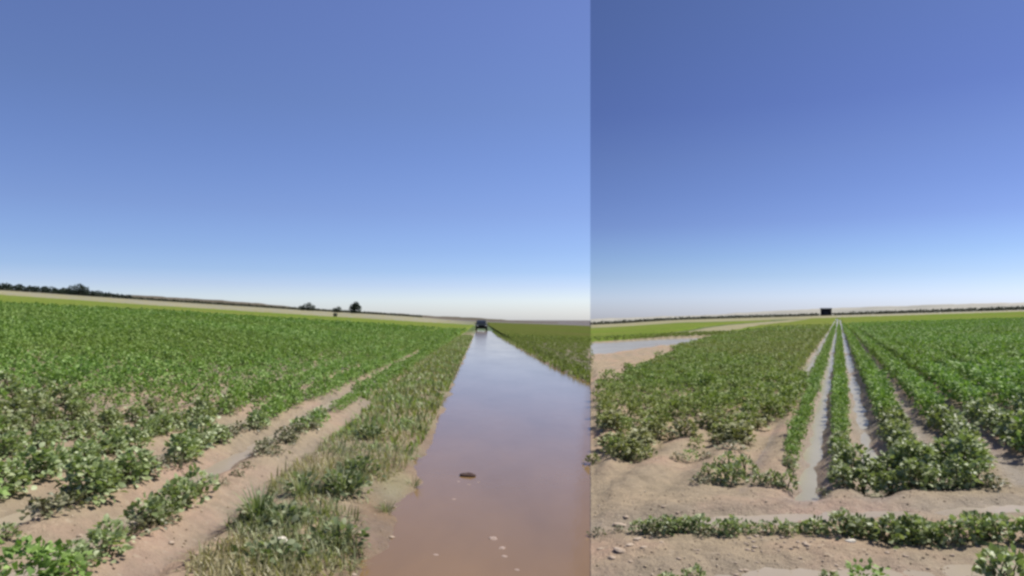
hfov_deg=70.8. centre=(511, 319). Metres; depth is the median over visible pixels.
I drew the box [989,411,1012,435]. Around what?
crop plant
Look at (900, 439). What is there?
crop plant
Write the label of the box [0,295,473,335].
crop canopy
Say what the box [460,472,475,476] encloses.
mud clod
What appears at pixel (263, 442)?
crop plant
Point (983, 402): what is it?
crop plant
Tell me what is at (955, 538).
crop plant
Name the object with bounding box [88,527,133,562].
crop plant
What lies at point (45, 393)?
crop plant
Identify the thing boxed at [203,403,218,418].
crop plant
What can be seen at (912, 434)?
crop plant
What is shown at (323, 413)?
crop plant
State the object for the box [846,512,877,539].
crop plant
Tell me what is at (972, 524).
crop plant
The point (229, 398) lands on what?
crop plant
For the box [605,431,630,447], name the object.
crop plant
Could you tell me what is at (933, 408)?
crop plant
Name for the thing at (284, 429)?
crop plant
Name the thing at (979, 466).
crop plant
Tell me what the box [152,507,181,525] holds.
crop plant
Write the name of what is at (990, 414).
crop plant
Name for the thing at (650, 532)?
crop plant
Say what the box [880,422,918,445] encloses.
crop plant
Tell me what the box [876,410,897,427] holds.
crop plant
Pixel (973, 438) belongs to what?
crop plant
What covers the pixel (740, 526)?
crop plant
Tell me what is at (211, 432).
crop plant
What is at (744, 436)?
crop plant
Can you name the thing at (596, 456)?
crop plant
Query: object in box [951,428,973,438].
crop plant
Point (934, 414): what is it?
crop plant
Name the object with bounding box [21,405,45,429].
crop plant
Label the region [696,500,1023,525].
water
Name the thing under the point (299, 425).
crop plant
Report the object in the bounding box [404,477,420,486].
weed clump
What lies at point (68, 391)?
crop plant
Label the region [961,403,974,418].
crop plant
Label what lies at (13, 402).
crop plant
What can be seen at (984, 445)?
crop plant
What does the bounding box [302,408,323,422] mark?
crop plant
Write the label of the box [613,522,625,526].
soil clod
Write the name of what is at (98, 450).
crop plant
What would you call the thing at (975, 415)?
crop plant
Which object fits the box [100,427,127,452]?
crop plant
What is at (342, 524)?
weed clump
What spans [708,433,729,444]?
crop plant
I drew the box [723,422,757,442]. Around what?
crop plant
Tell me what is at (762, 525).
crop plant
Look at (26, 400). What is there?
crop plant
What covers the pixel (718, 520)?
crop plant
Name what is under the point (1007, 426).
crop plant
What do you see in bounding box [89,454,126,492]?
crop plant
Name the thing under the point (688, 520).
crop plant
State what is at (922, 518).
crop plant
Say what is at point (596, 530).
crop plant
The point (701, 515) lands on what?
crop plant
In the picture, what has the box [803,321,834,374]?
water
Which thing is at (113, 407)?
crop plant
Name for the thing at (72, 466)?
crop plant
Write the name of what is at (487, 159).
sky
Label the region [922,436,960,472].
crop plant
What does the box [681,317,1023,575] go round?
crop mass
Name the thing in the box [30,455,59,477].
crop plant
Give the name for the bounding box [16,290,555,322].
hills
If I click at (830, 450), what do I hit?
crop plant
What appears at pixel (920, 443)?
crop plant
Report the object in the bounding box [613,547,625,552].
soil clod
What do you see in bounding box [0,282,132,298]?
treeline
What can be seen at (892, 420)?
crop plant
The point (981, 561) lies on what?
crop plant
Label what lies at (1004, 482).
crop plant
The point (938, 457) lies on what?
crop plant
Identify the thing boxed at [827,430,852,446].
crop plant
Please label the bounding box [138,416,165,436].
crop plant
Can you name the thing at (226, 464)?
water
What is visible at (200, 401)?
crop plant
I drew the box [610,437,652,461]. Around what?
crop plant
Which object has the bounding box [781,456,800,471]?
crop plant
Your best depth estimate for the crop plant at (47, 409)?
8.32 m
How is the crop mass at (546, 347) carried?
on the ground at (618, 484)
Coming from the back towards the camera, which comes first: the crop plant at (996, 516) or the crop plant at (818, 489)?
the crop plant at (818, 489)
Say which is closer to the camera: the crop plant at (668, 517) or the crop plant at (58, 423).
the crop plant at (668, 517)
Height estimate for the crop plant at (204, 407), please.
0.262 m
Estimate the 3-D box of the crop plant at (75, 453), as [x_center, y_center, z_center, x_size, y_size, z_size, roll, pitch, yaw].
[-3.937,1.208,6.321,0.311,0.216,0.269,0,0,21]
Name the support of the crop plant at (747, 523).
on the ground at (618, 484)
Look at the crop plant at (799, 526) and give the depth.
5.24 m
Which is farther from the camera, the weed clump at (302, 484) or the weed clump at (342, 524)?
the weed clump at (302, 484)
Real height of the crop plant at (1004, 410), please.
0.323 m
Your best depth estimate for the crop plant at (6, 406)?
8.54 m
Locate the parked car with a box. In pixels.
[474,320,487,330]
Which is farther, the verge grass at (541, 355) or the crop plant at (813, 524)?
the verge grass at (541, 355)
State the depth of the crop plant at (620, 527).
5.49 m
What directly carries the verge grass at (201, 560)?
on the ground at (618, 484)
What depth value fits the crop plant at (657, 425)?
9.69 m
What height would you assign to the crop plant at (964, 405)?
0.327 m
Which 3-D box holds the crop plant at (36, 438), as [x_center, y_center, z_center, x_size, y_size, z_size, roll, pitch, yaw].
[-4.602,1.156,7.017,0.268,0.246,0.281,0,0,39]
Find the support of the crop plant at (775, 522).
on the ground at (618, 484)
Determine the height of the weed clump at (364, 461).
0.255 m
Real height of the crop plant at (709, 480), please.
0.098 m
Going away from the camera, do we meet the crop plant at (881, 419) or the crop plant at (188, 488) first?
the crop plant at (188, 488)
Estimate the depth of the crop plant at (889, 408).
9.79 m
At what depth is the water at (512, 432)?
7.30 m
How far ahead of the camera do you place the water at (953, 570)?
4.49 m
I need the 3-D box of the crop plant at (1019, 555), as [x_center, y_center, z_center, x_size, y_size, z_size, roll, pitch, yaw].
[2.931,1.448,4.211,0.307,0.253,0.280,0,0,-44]
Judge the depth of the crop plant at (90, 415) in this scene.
8.06 m
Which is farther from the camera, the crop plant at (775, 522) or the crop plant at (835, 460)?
the crop plant at (835, 460)
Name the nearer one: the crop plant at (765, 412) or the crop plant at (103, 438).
the crop plant at (103, 438)
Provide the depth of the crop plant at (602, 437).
9.10 m
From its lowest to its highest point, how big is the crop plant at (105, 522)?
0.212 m
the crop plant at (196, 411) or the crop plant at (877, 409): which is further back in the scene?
the crop plant at (877, 409)
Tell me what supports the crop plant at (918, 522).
on the ground at (618, 484)
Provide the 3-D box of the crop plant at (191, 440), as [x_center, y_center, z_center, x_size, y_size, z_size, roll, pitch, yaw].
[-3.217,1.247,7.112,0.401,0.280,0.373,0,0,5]
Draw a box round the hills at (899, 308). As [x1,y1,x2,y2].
[591,302,1023,322]
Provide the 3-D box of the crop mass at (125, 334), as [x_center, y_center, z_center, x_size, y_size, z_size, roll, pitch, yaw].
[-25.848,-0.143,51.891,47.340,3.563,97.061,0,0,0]
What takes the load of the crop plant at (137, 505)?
on the ground at (618, 484)
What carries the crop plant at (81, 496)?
on the ground at (618, 484)
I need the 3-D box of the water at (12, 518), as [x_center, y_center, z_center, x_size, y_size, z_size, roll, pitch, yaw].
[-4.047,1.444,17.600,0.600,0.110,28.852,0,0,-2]
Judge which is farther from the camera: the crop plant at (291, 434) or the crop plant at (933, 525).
the crop plant at (291, 434)
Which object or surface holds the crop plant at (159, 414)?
on the ground at (618, 484)
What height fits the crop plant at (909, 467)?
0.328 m
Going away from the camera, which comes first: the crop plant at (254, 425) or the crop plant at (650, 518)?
the crop plant at (650, 518)
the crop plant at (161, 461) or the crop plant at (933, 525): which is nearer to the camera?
the crop plant at (933, 525)
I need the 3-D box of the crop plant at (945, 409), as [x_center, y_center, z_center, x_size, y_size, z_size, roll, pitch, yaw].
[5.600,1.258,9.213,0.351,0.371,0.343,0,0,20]
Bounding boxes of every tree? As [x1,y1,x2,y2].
[67,283,89,295]
[298,302,315,310]
[332,306,341,312]
[348,301,361,313]
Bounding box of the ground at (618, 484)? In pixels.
[0,290,1023,575]
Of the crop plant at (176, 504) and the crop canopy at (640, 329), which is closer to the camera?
the crop plant at (176, 504)
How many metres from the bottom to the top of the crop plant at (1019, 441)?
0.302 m
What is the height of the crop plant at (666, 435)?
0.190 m
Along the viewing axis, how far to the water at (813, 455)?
9.27 m
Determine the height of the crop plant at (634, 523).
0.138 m
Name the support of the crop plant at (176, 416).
on the ground at (618, 484)
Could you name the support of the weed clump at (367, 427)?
on the ground at (618, 484)
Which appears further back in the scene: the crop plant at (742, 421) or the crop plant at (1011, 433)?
the crop plant at (742, 421)
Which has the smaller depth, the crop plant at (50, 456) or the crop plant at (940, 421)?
the crop plant at (50, 456)
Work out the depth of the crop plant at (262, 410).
9.37 m
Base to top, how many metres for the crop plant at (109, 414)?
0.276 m
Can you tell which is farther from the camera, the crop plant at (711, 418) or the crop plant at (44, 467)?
the crop plant at (711, 418)
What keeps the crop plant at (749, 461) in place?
on the ground at (618, 484)
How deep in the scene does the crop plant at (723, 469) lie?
6.82 m
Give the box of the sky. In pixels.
[0,0,1023,319]
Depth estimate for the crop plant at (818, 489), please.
6.49 m
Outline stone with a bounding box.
[845,539,855,542]
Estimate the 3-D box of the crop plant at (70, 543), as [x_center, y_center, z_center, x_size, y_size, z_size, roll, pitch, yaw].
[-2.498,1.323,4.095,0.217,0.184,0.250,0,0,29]
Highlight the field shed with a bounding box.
[820,308,831,315]
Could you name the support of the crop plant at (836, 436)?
on the ground at (618, 484)
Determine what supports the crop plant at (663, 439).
on the ground at (618, 484)
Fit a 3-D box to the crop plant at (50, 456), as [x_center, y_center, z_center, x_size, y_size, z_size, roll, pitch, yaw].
[-3.865,1.165,5.843,0.379,0.334,0.388,0,0,42]
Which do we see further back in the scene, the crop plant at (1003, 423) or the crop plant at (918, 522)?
the crop plant at (1003, 423)
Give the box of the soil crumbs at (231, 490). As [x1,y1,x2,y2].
[0,393,444,575]
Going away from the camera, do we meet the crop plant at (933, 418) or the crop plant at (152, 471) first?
the crop plant at (152, 471)
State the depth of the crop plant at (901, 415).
9.13 m
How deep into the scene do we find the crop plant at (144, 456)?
6.08 m
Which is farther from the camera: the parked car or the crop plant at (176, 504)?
the parked car
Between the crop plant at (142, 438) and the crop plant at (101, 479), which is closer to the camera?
the crop plant at (101, 479)
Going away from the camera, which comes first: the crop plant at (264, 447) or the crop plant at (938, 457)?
the crop plant at (938, 457)
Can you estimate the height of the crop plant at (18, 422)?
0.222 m
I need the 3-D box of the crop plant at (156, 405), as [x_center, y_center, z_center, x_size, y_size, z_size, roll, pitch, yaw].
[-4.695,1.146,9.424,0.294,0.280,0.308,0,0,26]
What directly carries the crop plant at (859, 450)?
on the ground at (618, 484)
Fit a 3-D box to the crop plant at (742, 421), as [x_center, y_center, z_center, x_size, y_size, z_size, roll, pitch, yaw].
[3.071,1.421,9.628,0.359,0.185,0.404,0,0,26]
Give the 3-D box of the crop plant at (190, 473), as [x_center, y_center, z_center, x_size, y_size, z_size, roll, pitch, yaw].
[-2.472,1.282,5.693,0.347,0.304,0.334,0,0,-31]
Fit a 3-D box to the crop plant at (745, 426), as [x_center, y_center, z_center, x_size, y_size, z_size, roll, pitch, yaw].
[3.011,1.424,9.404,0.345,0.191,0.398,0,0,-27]
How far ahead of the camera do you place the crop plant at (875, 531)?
5.08 m
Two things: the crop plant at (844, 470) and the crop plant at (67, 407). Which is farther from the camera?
the crop plant at (67, 407)
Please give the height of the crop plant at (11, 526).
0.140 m
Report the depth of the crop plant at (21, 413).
7.90 m
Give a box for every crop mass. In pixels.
[0,300,466,575]
[503,330,737,370]
[592,323,831,452]
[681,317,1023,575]
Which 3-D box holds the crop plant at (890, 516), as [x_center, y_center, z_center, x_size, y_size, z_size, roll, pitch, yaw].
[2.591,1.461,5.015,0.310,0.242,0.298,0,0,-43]
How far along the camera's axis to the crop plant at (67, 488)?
5.36 m
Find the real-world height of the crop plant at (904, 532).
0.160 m
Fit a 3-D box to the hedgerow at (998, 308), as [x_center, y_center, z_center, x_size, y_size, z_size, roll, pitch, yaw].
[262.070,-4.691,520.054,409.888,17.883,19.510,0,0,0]
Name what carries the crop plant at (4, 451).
on the ground at (618, 484)
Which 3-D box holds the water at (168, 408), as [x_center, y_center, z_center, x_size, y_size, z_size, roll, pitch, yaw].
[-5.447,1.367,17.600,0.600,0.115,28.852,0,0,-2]
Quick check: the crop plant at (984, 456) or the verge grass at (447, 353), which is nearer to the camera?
the crop plant at (984, 456)
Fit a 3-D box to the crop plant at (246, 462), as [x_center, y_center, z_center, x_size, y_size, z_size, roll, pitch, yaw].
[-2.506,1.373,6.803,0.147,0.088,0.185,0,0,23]
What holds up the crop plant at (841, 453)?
on the ground at (618, 484)
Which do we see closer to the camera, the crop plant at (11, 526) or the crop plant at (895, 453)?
the crop plant at (11, 526)
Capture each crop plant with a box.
[0,370,26,391]
[0,382,28,399]
[0,397,27,413]
[0,399,13,415]
[0,414,16,435]
[0,430,29,456]
[0,433,21,459]
[0,461,36,498]
[0,522,25,540]
[1,428,35,450]
[1,457,36,485]
[4,409,35,432]
[6,415,28,431]
[12,393,34,410]
[13,442,63,483]
[15,390,49,409]
[16,495,69,520]
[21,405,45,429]
[25,387,53,408]
[30,421,61,445]
[30,426,55,448]
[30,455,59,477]
[30,491,81,516]
[32,376,61,398]
[34,403,65,424]
[36,441,69,470]
[39,406,66,423]
[44,419,73,441]
[47,484,92,502]
[48,487,91,507]
[49,381,80,406]
[51,537,93,562]
[53,451,121,500]
[55,445,80,464]
[59,385,86,400]
[59,442,92,465]
[61,399,86,423]
[61,420,86,439]
[61,460,128,505]
[63,543,105,575]
[65,401,92,418]
[72,437,101,456]
[72,441,106,460]
[77,419,98,436]
[78,412,105,433]
[85,513,135,551]
[87,430,118,454]
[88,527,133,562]
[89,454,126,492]
[92,409,121,429]
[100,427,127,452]
[100,436,125,454]
[101,407,124,426]
[103,406,125,423]
[106,453,144,487]
[113,445,163,479]
[114,423,137,442]
[117,491,168,525]
[118,515,159,538]
[120,405,144,422]
[123,459,161,479]
[124,426,154,447]
[127,509,172,532]
[132,418,153,440]
[137,501,176,522]
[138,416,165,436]
[140,397,164,416]
[141,461,167,476]
[148,455,172,468]
[148,478,189,510]
[148,494,184,519]
[150,408,175,432]
[152,414,178,435]
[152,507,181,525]
[161,411,187,431]
[161,431,200,462]
[161,452,195,469]
[161,473,199,503]
[162,433,203,458]
[162,445,197,463]
[169,408,191,428]
[170,480,204,507]
[172,428,204,454]
[179,462,220,499]
[184,406,207,426]
[186,414,221,447]
[186,426,210,449]
[189,396,220,419]
[192,404,214,423]
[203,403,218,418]
[206,422,232,443]
[215,395,240,414]
[218,477,231,486]
[227,420,249,429]
[227,427,241,436]
[228,469,244,477]
[237,461,256,469]
[243,420,265,431]
[244,409,271,425]
[244,444,273,456]
[247,409,270,429]
[253,437,280,447]
[254,439,271,451]
[263,443,290,456]
[272,425,296,437]
[273,430,298,444]
[278,434,298,443]
[279,430,303,439]
[285,420,311,432]
[288,416,308,432]
[289,423,309,434]
[299,415,320,425]
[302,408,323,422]
[302,416,323,427]
[305,421,321,430]
[309,405,330,419]
[583,452,600,463]
[586,526,605,536]
[593,431,617,447]
[597,413,633,432]
[601,409,627,426]
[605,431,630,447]
[605,440,630,459]
[607,524,626,532]
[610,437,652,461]
[624,448,638,463]
[625,428,661,449]
[626,425,651,436]
[628,517,647,534]
[629,428,655,441]
[636,443,657,459]
[639,415,667,431]
[639,521,654,531]
[641,515,665,533]
[641,521,661,538]
[642,421,666,435]
[647,427,664,440]
[654,521,676,532]
[655,427,678,440]
[657,513,681,537]
[657,570,678,575]
[666,418,703,437]
[670,451,688,461]
[671,514,695,532]
[681,562,705,575]
[682,515,703,533]
[686,513,716,533]
[688,474,707,483]
[692,525,719,538]
[693,412,726,430]
[697,451,712,459]
[697,462,717,478]
[701,475,716,484]
[706,518,727,534]
[707,423,730,438]
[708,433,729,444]
[711,412,736,425]
[711,451,738,467]
[711,464,740,485]
[714,440,750,450]
[716,461,749,483]
[718,518,741,537]
[721,514,751,535]
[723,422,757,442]
[729,433,754,443]
[732,453,759,476]
[734,419,755,433]
[736,402,772,421]
[736,422,758,433]
[737,410,765,426]
[740,519,759,532]
[746,418,770,429]
[750,471,770,485]
[753,519,774,535]
[763,469,783,486]
[770,516,786,533]
[771,469,800,491]
[777,518,799,537]
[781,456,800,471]
[792,522,809,532]
[801,514,834,536]
[806,522,825,534]
[815,487,831,495]
[818,568,839,575]
[823,506,867,539]
[825,465,857,487]
[826,443,842,459]
[826,457,849,474]
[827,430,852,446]
[827,431,847,448]
[827,462,852,478]
[828,512,862,539]
[829,440,847,455]
[832,443,857,460]
[834,451,855,466]
[835,442,875,474]
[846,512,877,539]
[847,464,883,495]
[849,516,879,536]
[864,512,910,548]
[865,460,889,480]
[867,450,898,478]
[872,518,905,537]
[873,403,883,416]
[873,469,910,497]
[875,419,890,438]
[876,405,906,424]
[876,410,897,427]
[879,510,911,543]
[880,418,910,438]
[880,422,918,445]
[882,407,910,421]
[882,410,913,432]
[883,420,907,441]
[885,441,923,469]
[886,427,915,454]
[888,436,912,454]
[889,439,936,478]
[889,457,932,490]
[890,430,922,447]
[891,514,932,542]
[894,525,925,544]
[900,511,936,540]
[902,514,933,540]
[905,440,928,454]
[906,461,937,487]
[908,445,950,477]
[910,521,948,548]
[921,519,957,547]
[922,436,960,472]
[926,404,944,425]
[926,409,939,427]
[926,466,957,490]
[927,407,949,426]
[933,404,962,429]
[936,453,984,488]
[937,411,957,433]
[937,514,987,548]
[938,432,995,469]
[940,412,972,432]
[941,417,955,436]
[945,425,969,440]
[947,417,980,438]
[947,421,986,446]
[947,510,996,545]
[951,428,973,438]
[952,510,993,539]
[954,458,993,484]
[956,437,997,462]
[957,397,982,418]
[957,433,991,452]
[958,444,993,466]
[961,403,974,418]
[968,397,997,424]
[969,399,981,417]
[971,542,1023,575]
[974,405,1003,430]
[976,404,999,424]
[976,475,1003,492]
[978,516,1016,546]
[980,404,1010,422]
[980,475,1011,485]
[982,511,1018,538]
[987,543,1023,575]
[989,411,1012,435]
[990,418,1013,435]
[991,408,1014,422]
[993,409,1023,442]
[999,415,1023,451]
[1003,517,1023,542]
[1004,420,1016,444]
[1007,427,1023,451]
[1008,396,1023,411]
[1012,388,1023,413]
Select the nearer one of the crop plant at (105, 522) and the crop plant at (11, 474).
the crop plant at (105, 522)
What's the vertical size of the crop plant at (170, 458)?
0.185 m
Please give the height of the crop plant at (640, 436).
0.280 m
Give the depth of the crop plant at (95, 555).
3.99 m
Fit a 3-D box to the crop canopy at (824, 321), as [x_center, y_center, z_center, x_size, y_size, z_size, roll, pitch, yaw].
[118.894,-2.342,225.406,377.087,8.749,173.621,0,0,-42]
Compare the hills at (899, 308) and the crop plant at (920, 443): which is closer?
the crop plant at (920, 443)
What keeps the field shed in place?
on the ground at (618, 484)
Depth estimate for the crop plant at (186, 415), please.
8.77 m
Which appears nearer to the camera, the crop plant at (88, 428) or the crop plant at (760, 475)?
the crop plant at (760, 475)
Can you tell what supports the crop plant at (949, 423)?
on the ground at (618, 484)
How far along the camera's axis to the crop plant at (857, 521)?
5.09 m
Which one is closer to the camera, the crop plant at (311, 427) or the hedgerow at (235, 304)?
the crop plant at (311, 427)
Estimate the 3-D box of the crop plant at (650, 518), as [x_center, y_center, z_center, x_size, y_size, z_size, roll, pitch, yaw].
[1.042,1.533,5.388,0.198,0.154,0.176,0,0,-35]
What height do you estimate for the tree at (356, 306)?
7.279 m
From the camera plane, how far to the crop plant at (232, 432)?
8.34 m
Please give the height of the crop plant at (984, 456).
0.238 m
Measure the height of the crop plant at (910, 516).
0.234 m
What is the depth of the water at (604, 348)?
51.57 m
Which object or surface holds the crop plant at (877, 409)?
on the ground at (618, 484)
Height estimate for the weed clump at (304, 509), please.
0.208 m
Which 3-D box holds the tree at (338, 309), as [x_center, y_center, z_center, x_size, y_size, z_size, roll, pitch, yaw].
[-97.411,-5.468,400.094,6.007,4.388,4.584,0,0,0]
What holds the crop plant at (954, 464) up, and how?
on the ground at (618, 484)
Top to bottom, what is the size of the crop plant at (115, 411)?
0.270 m
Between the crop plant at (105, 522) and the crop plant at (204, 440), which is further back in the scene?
the crop plant at (204, 440)
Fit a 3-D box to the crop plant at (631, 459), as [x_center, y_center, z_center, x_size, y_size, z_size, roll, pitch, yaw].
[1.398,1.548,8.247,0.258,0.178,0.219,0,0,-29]
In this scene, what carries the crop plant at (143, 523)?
on the ground at (618, 484)
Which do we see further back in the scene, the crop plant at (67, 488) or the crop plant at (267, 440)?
the crop plant at (267, 440)
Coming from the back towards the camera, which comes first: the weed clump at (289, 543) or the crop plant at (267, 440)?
the crop plant at (267, 440)
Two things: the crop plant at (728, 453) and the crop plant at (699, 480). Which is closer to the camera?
the crop plant at (699, 480)
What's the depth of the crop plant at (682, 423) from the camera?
9.47 m
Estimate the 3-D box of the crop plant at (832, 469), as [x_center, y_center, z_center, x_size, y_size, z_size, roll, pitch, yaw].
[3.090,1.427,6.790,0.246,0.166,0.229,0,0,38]
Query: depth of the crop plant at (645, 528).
5.40 m
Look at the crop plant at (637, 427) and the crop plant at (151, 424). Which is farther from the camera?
the crop plant at (637, 427)
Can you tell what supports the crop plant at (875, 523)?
on the ground at (618, 484)
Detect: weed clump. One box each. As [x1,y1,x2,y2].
[224,481,303,520]
[227,534,314,570]
[255,499,318,529]
[277,468,326,496]
[299,515,371,551]
[309,461,373,501]
[330,449,390,477]
[349,421,390,438]
[372,499,398,513]
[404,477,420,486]
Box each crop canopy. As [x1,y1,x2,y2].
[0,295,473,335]
[487,322,589,341]
[590,320,770,341]
[726,311,1023,331]
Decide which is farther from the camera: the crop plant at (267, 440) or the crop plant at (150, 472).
the crop plant at (267, 440)
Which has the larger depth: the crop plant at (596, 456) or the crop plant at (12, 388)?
the crop plant at (12, 388)
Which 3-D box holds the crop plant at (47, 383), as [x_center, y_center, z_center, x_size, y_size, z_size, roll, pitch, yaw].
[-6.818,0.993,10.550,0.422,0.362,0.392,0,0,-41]
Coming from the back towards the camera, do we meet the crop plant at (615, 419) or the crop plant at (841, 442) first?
the crop plant at (615, 419)
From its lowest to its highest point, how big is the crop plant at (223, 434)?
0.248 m
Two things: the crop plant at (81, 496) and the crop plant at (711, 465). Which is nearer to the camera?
the crop plant at (81, 496)
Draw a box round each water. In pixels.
[0,386,325,532]
[4,366,348,481]
[8,364,403,575]
[12,370,304,450]
[358,331,589,575]
[591,338,698,354]
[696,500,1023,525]
[715,561,1018,575]
[795,319,837,500]
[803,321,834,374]
[840,320,882,497]
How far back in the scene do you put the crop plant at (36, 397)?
9.16 m
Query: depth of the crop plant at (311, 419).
9.37 m
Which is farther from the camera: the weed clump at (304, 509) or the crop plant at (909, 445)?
the crop plant at (909, 445)
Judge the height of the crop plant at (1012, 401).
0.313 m
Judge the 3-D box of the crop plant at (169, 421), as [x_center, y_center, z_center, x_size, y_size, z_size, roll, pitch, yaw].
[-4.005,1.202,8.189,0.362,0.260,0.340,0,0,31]
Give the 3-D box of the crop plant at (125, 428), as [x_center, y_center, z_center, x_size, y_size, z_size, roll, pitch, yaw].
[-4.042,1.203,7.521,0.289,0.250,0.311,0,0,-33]
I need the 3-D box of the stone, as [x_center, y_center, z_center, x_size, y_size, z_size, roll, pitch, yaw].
[2.334,1.522,4.963,0.076,0.026,0.051,0,0,-4]
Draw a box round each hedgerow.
[130,296,421,316]
[590,305,1023,324]
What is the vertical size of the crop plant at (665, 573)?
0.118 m
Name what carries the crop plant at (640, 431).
on the ground at (618, 484)
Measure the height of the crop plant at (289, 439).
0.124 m
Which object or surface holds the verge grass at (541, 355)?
on the ground at (618, 484)
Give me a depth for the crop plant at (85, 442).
6.77 m
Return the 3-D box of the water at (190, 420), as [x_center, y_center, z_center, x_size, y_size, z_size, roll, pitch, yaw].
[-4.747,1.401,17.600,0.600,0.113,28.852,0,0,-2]
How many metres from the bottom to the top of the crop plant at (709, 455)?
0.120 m
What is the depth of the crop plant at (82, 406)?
8.96 m
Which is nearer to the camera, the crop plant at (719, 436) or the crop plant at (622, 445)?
the crop plant at (622, 445)
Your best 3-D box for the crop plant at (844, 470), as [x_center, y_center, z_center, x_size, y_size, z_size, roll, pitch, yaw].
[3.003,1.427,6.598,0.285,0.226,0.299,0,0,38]
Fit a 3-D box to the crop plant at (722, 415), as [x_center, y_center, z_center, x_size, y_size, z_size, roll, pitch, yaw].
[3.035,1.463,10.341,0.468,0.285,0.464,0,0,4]
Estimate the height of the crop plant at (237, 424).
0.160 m
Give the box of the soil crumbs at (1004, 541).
[594,396,1023,575]
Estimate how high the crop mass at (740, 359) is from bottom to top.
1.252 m
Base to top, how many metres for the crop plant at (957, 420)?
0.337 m
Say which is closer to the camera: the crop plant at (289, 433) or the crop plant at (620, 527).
the crop plant at (620, 527)
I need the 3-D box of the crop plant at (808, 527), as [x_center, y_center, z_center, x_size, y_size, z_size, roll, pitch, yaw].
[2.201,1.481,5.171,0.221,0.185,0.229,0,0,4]
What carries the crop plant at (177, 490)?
on the ground at (618, 484)
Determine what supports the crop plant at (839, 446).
on the ground at (618, 484)
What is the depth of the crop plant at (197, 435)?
7.29 m
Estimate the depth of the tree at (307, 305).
399.20 m
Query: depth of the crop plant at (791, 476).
6.62 m
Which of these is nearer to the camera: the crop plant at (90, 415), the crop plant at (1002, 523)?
the crop plant at (1002, 523)
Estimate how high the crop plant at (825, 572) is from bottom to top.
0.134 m
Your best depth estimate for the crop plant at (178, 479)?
5.56 m
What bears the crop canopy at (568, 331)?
on the ground at (618, 484)
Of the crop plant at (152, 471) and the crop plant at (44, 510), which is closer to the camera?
the crop plant at (44, 510)
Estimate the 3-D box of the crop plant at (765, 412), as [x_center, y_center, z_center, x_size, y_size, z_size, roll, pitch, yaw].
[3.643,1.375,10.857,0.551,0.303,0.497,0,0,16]
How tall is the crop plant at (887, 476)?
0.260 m
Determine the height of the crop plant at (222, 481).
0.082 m
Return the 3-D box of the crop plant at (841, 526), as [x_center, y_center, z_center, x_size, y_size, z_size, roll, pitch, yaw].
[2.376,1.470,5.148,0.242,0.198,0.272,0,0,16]
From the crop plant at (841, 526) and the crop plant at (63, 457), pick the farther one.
the crop plant at (63, 457)
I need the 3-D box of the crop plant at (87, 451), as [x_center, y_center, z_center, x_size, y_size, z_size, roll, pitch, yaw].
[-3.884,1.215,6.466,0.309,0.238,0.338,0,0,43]
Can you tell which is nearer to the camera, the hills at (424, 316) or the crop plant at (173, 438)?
the crop plant at (173, 438)
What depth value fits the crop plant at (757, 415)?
10.19 m
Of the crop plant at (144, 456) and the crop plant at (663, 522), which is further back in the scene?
the crop plant at (144, 456)
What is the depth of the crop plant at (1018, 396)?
10.50 m
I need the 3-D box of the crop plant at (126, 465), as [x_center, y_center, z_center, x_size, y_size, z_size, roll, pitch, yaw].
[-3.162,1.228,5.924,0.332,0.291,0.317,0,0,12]
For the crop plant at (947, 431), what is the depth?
8.22 m
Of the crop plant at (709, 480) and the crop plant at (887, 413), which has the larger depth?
the crop plant at (887, 413)
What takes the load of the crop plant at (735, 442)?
on the ground at (618, 484)
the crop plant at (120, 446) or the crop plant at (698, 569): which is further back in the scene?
the crop plant at (120, 446)
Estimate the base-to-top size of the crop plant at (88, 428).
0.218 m
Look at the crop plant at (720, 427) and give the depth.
9.36 m
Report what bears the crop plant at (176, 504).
on the ground at (618, 484)
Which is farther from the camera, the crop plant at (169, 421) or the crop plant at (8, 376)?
the crop plant at (8, 376)
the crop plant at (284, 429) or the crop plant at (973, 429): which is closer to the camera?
the crop plant at (973, 429)
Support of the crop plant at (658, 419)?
on the ground at (618, 484)
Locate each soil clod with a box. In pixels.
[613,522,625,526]
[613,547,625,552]
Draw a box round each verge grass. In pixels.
[170,358,461,575]
[322,334,472,459]
[492,330,593,382]
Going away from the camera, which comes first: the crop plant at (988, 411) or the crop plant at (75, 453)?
the crop plant at (75, 453)
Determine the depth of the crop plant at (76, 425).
7.58 m
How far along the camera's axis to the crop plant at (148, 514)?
4.83 m
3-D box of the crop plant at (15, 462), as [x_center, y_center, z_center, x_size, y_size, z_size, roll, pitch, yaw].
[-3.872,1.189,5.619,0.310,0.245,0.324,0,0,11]
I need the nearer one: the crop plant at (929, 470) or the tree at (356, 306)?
the crop plant at (929, 470)
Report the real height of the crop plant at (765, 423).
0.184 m
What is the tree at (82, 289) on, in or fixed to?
on the ground at (618, 484)
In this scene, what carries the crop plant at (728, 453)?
on the ground at (618, 484)
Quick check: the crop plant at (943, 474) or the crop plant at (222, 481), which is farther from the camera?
the crop plant at (943, 474)
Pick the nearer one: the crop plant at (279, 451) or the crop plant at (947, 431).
the crop plant at (279, 451)
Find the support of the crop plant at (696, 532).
on the ground at (618, 484)
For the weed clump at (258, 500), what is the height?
0.276 m
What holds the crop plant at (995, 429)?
on the ground at (618, 484)
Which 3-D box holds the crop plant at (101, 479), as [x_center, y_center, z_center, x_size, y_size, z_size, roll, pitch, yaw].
[-3.182,1.227,5.411,0.465,0.335,0.419,0,0,7]
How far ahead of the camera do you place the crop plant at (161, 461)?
6.50 m
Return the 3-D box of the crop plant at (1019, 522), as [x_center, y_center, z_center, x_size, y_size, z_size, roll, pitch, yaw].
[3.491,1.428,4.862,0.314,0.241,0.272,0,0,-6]

